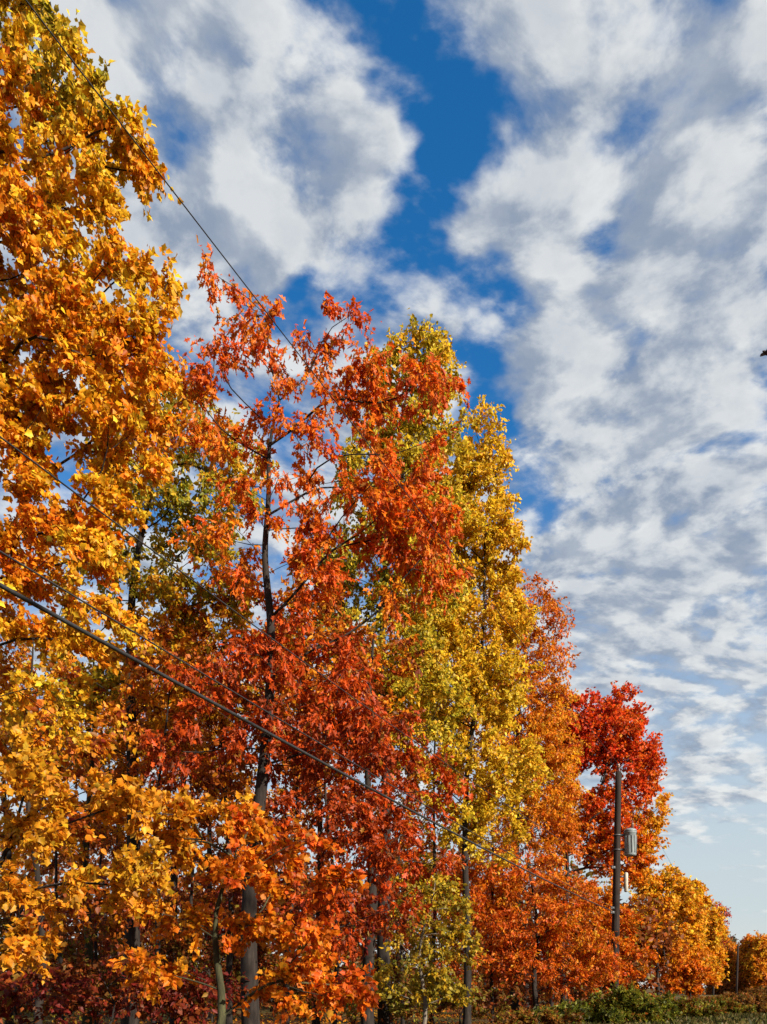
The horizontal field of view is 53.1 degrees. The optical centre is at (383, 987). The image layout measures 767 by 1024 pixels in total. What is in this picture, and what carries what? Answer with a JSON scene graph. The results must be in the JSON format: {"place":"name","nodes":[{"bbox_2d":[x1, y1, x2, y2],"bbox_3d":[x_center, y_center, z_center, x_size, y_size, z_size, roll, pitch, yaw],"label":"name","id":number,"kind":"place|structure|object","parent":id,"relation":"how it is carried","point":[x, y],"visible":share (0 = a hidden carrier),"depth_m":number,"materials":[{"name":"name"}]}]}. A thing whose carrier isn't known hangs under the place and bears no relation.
{"place":"outdoors","nodes":[
{"label":"outdoors","id":0,"kind":"place"},
{"bbox_2d":[1,988,716,1023],"bbox_3d":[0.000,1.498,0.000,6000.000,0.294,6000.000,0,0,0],"label":"ground","id":1,"kind":"structure","parent":0,"point":[263,1009],"depth_m":38.53,"materials":[{"name":"green plant"}]},
{"bbox_2d":[0,616,58,1023],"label":"woodland tree","id":2,"kind":"object","parent":1,"relation":"on","point":[5,809],"visible":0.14,"depth_m":26.87,"materials":[{"name":"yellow plant"}]},
{"bbox_2d":[0,907,79,1023],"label":"bush","id":3,"kind":"object","parent":1,"relation":"on","point":[66,953],"visible":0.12,"depth_m":25.83,"materials":[{"name":"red plant"}]},
{"bbox_2d":[0,962,112,1023],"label":"bush","id":4,"kind":"object","parent":1,"relation":"on","point":[10,995],"visible":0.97,"depth_m":12.41,"materials":[{"name":"red plant"}]},
{"bbox_2d":[0,599,117,1023],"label":"woodland tree","id":5,"kind":"object","parent":1,"relation":"on","point":[102,742],"visible":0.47,"depth_m":15.41,"materials":[{"name":"orange plant"}]},
{"bbox_2d":[0,667,119,1023],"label":"woodland tree","id":6,"kind":"object","parent":1,"relation":"on","point":[50,868],"visible":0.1,"depth_m":24.02,"materials":[{"name":"orange plant"}]},
{"bbox_2d":[0,915,122,1022],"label":"bush","id":7,"kind":"object","parent":1,"relation":"on","point":[86,967],"visible":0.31,"depth_m":18.76,"materials":[{"name":"red plant"}]},
{"bbox_2d":[22,639,162,1023],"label":"woodland tree","id":8,"kind":"object","parent":1,"relation":"on","point":[84,850],"visible":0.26,"depth_m":19.91,"materials":[{"name":"orange plant"}]},
{"bbox_2d":[0,0,193,753],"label":"maple tree","id":9,"kind":"object","parent":1,"relation":"on","point":[79,333],"visible":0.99,"depth_m":10.77,"materials":[{"name":"orange plant"}]},
{"bbox_2d":[0,711,202,984],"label":"maple tree","id":10,"kind":"object","parent":1,"relation":"on","point":[109,805],"visible":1,"depth_m":8.32,"materials":[{"name":"orange plant"}]},
{"bbox_2d":[40,939,178,1023],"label":"bush","id":11,"kind":"object","parent":1,"relation":"on","point":[116,997],"visible":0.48,"depth_m":13.57,"materials":[{"name":"red plant"}]},
{"bbox_2d":[64,907,165,1023],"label":"bush","id":12,"kind":"object","parent":1,"relation":"on","point":[149,948],"visible":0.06,"depth_m":29.54,"materials":[{"name":"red plant"}]},
{"bbox_2d":[57,664,180,1023],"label":"woodland tree","id":13,"kind":"object","parent":1,"relation":"on","point":[100,861],"visible":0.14,"depth_m":27.35,"materials":[{"name":"orange plant"}]},
{"bbox_2d":[72,699,170,1018],"bbox_3d":[-12.262,-6.272,35.998,4.701,15.857,3.251,0,0,0],"label":"woodland tree","id":14,"kind":"object","parent":1,"relation":"on","point":[117,834],"visible":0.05,"depth_m":35.61,"materials":[{"name":"orange plant"}]},
{"bbox_2d":[21,368,279,1023],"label":"maple tree","id":15,"kind":"object","parent":1,"relation":"on","point":[166,589],"visible":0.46,"depth_m":18.27,"materials":[{"name":"yellow plant"}]},
{"bbox_2d":[94,919,239,1023],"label":"bush","id":16,"kind":"object","parent":1,"relation":"on","point":[178,947],"visible":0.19,"depth_m":20.91,"materials":[{"name":"red plant"}]},
{"bbox_2d":[90,613,244,1023],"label":"woodland tree","id":17,"kind":"object","parent":1,"relation":"on","point":[114,716],"visible":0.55,"depth_m":16.80,"materials":[{"name":"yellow plant"}]},
{"bbox_2d":[99,965,249,1023],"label":"bush","id":18,"kind":"object","parent":1,"relation":"on","point":[184,1012],"visible":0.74,"depth_m":14.14,"materials":[{"name":"red plant"}]},
{"bbox_2d":[121,606,235,1023],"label":"woodland tree","id":19,"kind":"object","parent":1,"relation":"on","point":[174,878],"visible":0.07,"depth_m":23.82,"materials":[{"name":"orange plant"}]},
{"bbox_2d":[122,676,246,1017],"bbox_3d":[-5.482,-3.712,21.958,4.080,10.727,2.697,0,0,0],"label":"woodland tree","id":20,"kind":"object","parent":1,"relation":"on","point":[157,710],"visible":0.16,"depth_m":21.85,"materials":[{"name":"orange plant"}]},
{"bbox_2d":[147,905,280,1023],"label":"bush","id":21,"kind":"object","parent":1,"relation":"on","point":[210,957],"visible":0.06,"depth_m":30.49,"materials":[{"name":"red plant"}]},
{"bbox_2d":[159,571,298,1023],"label":"woodland tree","id":22,"kind":"object","parent":1,"relation":"on","point":[235,897],"visible":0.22,"depth_m":18.89,"materials":[{"name":"red plant"}]},
{"bbox_2d":[190,656,269,1020],"bbox_3d":[-7.567,-6.553,33.988,5.057,16.415,3.142,0,0,0],"label":"woodland tree","id":23,"kind":"object","parent":1,"relation":"on","point":[210,850],"visible":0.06,"depth_m":33.95,"materials":[{"name":"orange plant"}]},
{"bbox_2d":[106,784,380,1023],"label":"maple tree","id":24,"kind":"object","parent":1,"relation":"on","point":[248,825],"visible":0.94,"depth_m":9.27,"materials":[{"name":"orange plant"}]},
{"bbox_2d":[188,912,316,1018],"bbox_3d":[-3.780,-0.309,22.032,4.541,3.933,2.327,0,0,0],"label":"bush","id":25,"kind":"object","parent":1,"relation":"on","point":[262,958],"visible":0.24,"depth_m":21.78,"materials":[{"name":"red plant"}]},
{"bbox_2d":[235,614,329,952],"bbox_3d":[-5.100,-8.358,37.976,4.863,20.019,3.500,0,0,13],"label":"woodland tree","id":26,"kind":"object","parent":1,"relation":"on","point":[278,789],"visible":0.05,"depth_m":37.78,"materials":[{"name":"red plant"}]},
{"bbox_2d":[219,561,366,1023],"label":"woodland tree","id":27,"kind":"object","parent":1,"relation":"on","point":[327,608],"visible":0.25,"depth_m":20.25,"materials":[{"name":"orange plant"}]},
{"bbox_2d":[0,1004,593,1023],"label":"fallen leaves","id":28,"kind":"object","parent":1,"relation":"on","point":[348,1018],"visible":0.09,"depth_m":33.20,"materials":[{"name":"brown plant"}]},
{"bbox_2d":[138,235,475,1023],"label":"oak tree","id":29,"kind":"object","parent":1,"relation":"on","point":[268,665],"visible":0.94,"depth_m":14.85,"materials":[{"name":"red plant"}]},
{"bbox_2d":[258,926,376,1023],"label":"bush","id":30,"kind":"object","parent":1,"relation":"on","point":[330,970],"visible":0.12,"depth_m":23.80,"materials":[{"name":"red plant"}]},
{"bbox_2d":[245,642,395,1023],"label":"woodland tree","id":31,"kind":"object","parent":1,"relation":"on","point":[370,929],"visible":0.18,"depth_m":19.46,"materials":[{"name":"red plant"}]},
{"bbox_2d":[262,529,388,1023],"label":"woodland tree","id":32,"kind":"object","parent":1,"relation":"on","point":[318,863],"visible":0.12,"depth_m":25.90,"materials":[{"name":"red plant"}]},
{"bbox_2d":[0,794,688,1011],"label":"woodland","id":33,"kind":"object","parent":1,"relation":"on","point":[575,994],"visible":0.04,"depth_m":56.16,"materials":[{"name":"orange plant"}]},
{"bbox_2d":[279,924,417,1023],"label":"bush","id":34,"kind":"object","parent":1,"relation":"on","point":[394,967],"visible":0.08,"depth_m":32.76,"materials":[{"name":"red plant"}]},
{"bbox_2d":[306,618,431,1023],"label":"woodland tree","id":35,"kind":"object","parent":1,"relation":"on","point":[404,643],"visible":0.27,"depth_m":20.86,"materials":[{"name":"red plant"}]},
{"bbox_2d":[316,953,458,1023],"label":"bush","id":36,"kind":"object","parent":1,"relation":"on","point":[402,1011],"visible":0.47,"depth_m":22.87,"materials":[{"name":"red plant"}]},
{"bbox_2d":[310,308,486,1023],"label":"poplar tree","id":37,"kind":"object","parent":1,"relation":"on","point":[401,685],"visible":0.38,"depth_m":23.65,"materials":[{"name":"yellow plant"}]},
{"bbox_2d":[355,660,470,1023],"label":"woodland tree","id":38,"kind":"object","parent":1,"relation":"on","point":[406,864],"visible":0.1,"depth_m":27.88,"materials":[{"name":"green plant"}]},
{"bbox_2d":[371,873,487,1023],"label":"birch tree","id":39,"kind":"object","parent":1,"relation":"on","point":[432,972],"visible":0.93,"depth_m":17.44,"materials":[{"name":"yellow plant"}]},
{"bbox_2d":[394,603,478,1023],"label":"woodland tree","id":40,"kind":"object","parent":1,"relation":"on","point":[402,799],"visible":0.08,"depth_m":32.93,"materials":[{"name":"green plant"}]},
{"bbox_2d":[363,395,554,1023],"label":"poplar tree","id":41,"kind":"object","parent":1,"relation":"on","point":[479,469],"visible":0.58,"depth_m":26.51,"materials":[{"name":"yellow plant"}]},
{"bbox_2d":[417,964,526,1023],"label":"bush","id":42,"kind":"object","parent":1,"relation":"on","point":[481,994],"visible":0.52,"depth_m":27.92,"materials":[{"name":"red plant"}]},
{"bbox_2d":[441,630,543,1023],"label":"woodland tree","id":43,"kind":"object","parent":1,"relation":"on","point":[518,675],"visible":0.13,"depth_m":29.87,"materials":[{"name":"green plant"}]},
{"bbox_2d":[434,937,560,1014],"bbox_3d":[5.870,-0.480,40.191,6.817,4.273,3.775,0,0,0],"label":"bush","id":44,"kind":"object","parent":1,"relation":"on","point":[522,991],"visible":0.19,"depth_m":39.60,"materials":[{"name":"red plant"}]},
{"bbox_2d":[446,564,593,1010],"bbox_3d":[5.241,-7.566,30.939,6.221,18.446,3.687,0,0,0],"label":"oak tree","id":45,"kind":"object","parent":1,"relation":"on","point":[542,723],"visible":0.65,"depth_m":30.57,"materials":[{"name":"orange plant"}]},
{"bbox_2d":[434,844,630,1022],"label":"oak tree","id":46,"kind":"object","parent":1,"relation":"on","point":[548,935],"visible":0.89,"depth_m":29.04,"materials":[{"name":"orange plant"}]},
{"bbox_2d":[487,1006,585,1023],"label":"bush","id":47,"kind":"object","parent":1,"relation":"on","point":[547,1016],"visible":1,"depth_m":24.77,"materials":[{"name":"green plant"}]},
{"bbox_2d":[514,708,592,1008],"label":"woodland tree","id":48,"kind":"object","parent":1,"relation":"on","point":[551,1003],"visible":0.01,"depth_m":47.90,"materials":[{"name":"orange plant"}]},
{"bbox_2d":[525,999,625,1023],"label":"bush","id":49,"kind":"object","parent":1,"relation":"on","point":[608,1015],"visible":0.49,"depth_m":26.80,"materials":[{"name":"green plant"}]},
{"bbox_2d":[538,680,675,1004],"bbox_3d":[11.545,-7.083,40.025,7.224,17.486,4.212,0,0,0],"label":"maple tree","id":50,"kind":"object","parent":1,"relation":"on","point":[608,716],"visible":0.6,"depth_m":39.39,"materials":[{"name":"red plant"}]},
{"bbox_2d":[558,881,660,1003],"bbox_3d":[10.457,-1.728,36.082,4.990,6.770,2.954,0,0,0],"label":"maple tree","id":51,"kind":"object","parent":1,"relation":"on","point":[626,948],"visible":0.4,"depth_m":35.49,"materials":[{"name":"orange plant"}]},
{"bbox_2d":[610,763,636,991],"bbox_3d":[9.347,-3.488,29.950,1.074,10.583,0.496,0,0,0],"label":"utility pole","id":52,"kind":"object","parent":1,"relation":"on","point":[630,843],"visible":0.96,"depth_m":29.88,"materials":[{"name":"brown wood"}]},
{"bbox_2d":[0,551,609,905],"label":"power line","id":53,"kind":"object","parent":52,"relation":"attached to","point":[36,573],"visible":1,"depth_m":8.06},
{"bbox_2d":[0,436,610,866],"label":"power line","id":54,"kind":"object","parent":52,"relation":"attached to","point":[236,612],"visible":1,"depth_m":7.96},
{"bbox_2d":[0,583,611,910],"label":"telephone cable","id":55,"kind":"object","parent":52,"relation":"attached to","point":[70,624],"visible":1,"depth_m":8.05,"materials":[{"name":"black rubber"}]},
{"bbox_2d":[25,0,726,941],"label":"power line","id":56,"kind":"object","parent":52,"relation":"attached to","point":[263,308],"visible":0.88,"depth_m":8.14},
{"bbox_2d":[582,982,684,1023],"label":"bush","id":57,"kind":"object","parent":1,"relation":"on","point":[645,1007],"visible":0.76,"depth_m":27.58,"materials":[{"name":"green plant"}]},
{"bbox_2d":[568,1011,766,1023],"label":"verge grass","id":58,"kind":"structure","parent":1,"relation":"on","point":[741,1018],"depth_m":28.97,"materials":[{"name":"green plant"}]},
{"bbox_2d":[621,861,721,996],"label":"maple tree","id":59,"kind":"object","parent":1,"relation":"on","point":[679,902],"visible":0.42,"depth_m":61.04,"materials":[{"name":"orange plant"}]},
{"bbox_2d":[659,940,718,997],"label":"maple tree","id":60,"kind":"object","parent":1,"relation":"on","point":[681,977],"visible":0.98,"depth_m":51.45,"materials":[{"name":"orange plant"}]},
{"bbox_2d":[654,992,726,1017],"bbox_3d":[12.514,0.916,33.052,4.422,1.480,1.872,0,0,0],"label":"bush","id":61,"kind":"object","parent":1,"relation":"on","point":[698,1008],"visible":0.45,"depth_m":32.74,"materials":[{"name":"green plant"}]},
{"bbox_2d":[668,875,729,997],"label":"maple tree","id":62,"kind":"object","parent":1,"relation":"on","point":[717,932],"visible":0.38,"depth_m":80.73,"materials":[{"name":"orange plant"}]},
{"bbox_2d":[690,994,730,1000],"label":"bush","id":63,"kind":"object","parent":1,"relation":"on","point":[714,997],"visible":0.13,"depth_m":45.81,"materials":[{"name":"green plant"}]},
{"bbox_2d":[703,946,734,994],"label":"maple tree","id":64,"kind":"object","parent":1,"relation":"on","point":[721,989],"visible":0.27,"depth_m":174.23,"materials":[{"name":"orange plant"}]},
{"bbox_2d":[706,900,732,996],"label":"cherry tree","id":65,"kind":"object","parent":1,"relation":"on","point":[727,914],"visible":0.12,"depth_m":87.61,"materials":[{"name":"orange plant"}]},
{"bbox_2d":[687,997,756,1013],"bbox_3d":[15.900,1.041,36.840,4.323,1.246,1.939,0,0,0],"label":"bush","id":66,"kind":"object","parent":1,"relation":"on","point":[734,1007],"visible":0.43,"depth_m":36.69,"materials":[{"name":"green plant"}]},
{"bbox_2d":[720,934,738,944],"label":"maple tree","id":67,"kind":"object","parent":1,"relation":"on","point":[735,939],"visible":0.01,"depth_m":199.02,"materials":[{"name":"orange plant"}]},
{"bbox_2d":[721,938,739,948],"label":"maple tree","id":68,"kind":"object","parent":1,"relation":"on","point":[730,944],"visible":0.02,"depth_m":188.91,"materials":[{"name":"orange plant"}]},
{"bbox_2d":[723,969,749,993],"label":"maple tree","id":69,"kind":"object","parent":1,"relation":"on","point":[728,984],"visible":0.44,"depth_m":171.01,"materials":[{"name":"brown plant"}]},
{"bbox_2d":[715,989,758,1001],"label":"bush","id":70,"kind":"object","parent":1,"relation":"on","point":[731,995],"visible":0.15,"depth_m":59.73,"materials":[{"name":"green plant"}]},
{"bbox_2d":[735,945,738,995],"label":"utility pole","id":71,"kind":"object","parent":1,"relation":"on","point":[736,987],"visible":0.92,"depth_m":137.86,"materials":[{"name":"brown wood"}]},
{"bbox_2d":[727,933,759,993],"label":"maple tree","id":72,"kind":"object","parent":1,"relation":"on","point":[745,942],"visible":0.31,"depth_m":170.83,"materials":[{"name":"orange plant"}]},
{"bbox_2d":[730,992,766,1013],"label":"bush","id":73,"kind":"object","parent":1,"relation":"on","point":[761,1006],"visible":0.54,"depth_m":37.69,"materials":[{"name":"green plant"}]},
{"bbox_2d":[741,930,766,991],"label":"maple tree","id":74,"kind":"object","parent":1,"relation":"on","point":[757,961],"visible":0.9,"depth_m":166.62,"materials":[{"name":"orange plant"}]},
{"bbox_2d":[744,985,766,1002],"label":"bush","id":75,"kind":"object","parent":1,"relation":"on","point":[756,990],"visible":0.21,"depth_m":61.54,"materials":[{"name":"green plant"}]},
{"bbox_2d":[0,0,766,987],"label":"sky","id":76,"kind":"structure","parent":0,"point":[574,192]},
{"bbox_2d":[760,350,766,356],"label":"bird","id":77,"kind":"object","parent":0,"point":[764,353],"visible":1,"depth_m":25.99}
]}

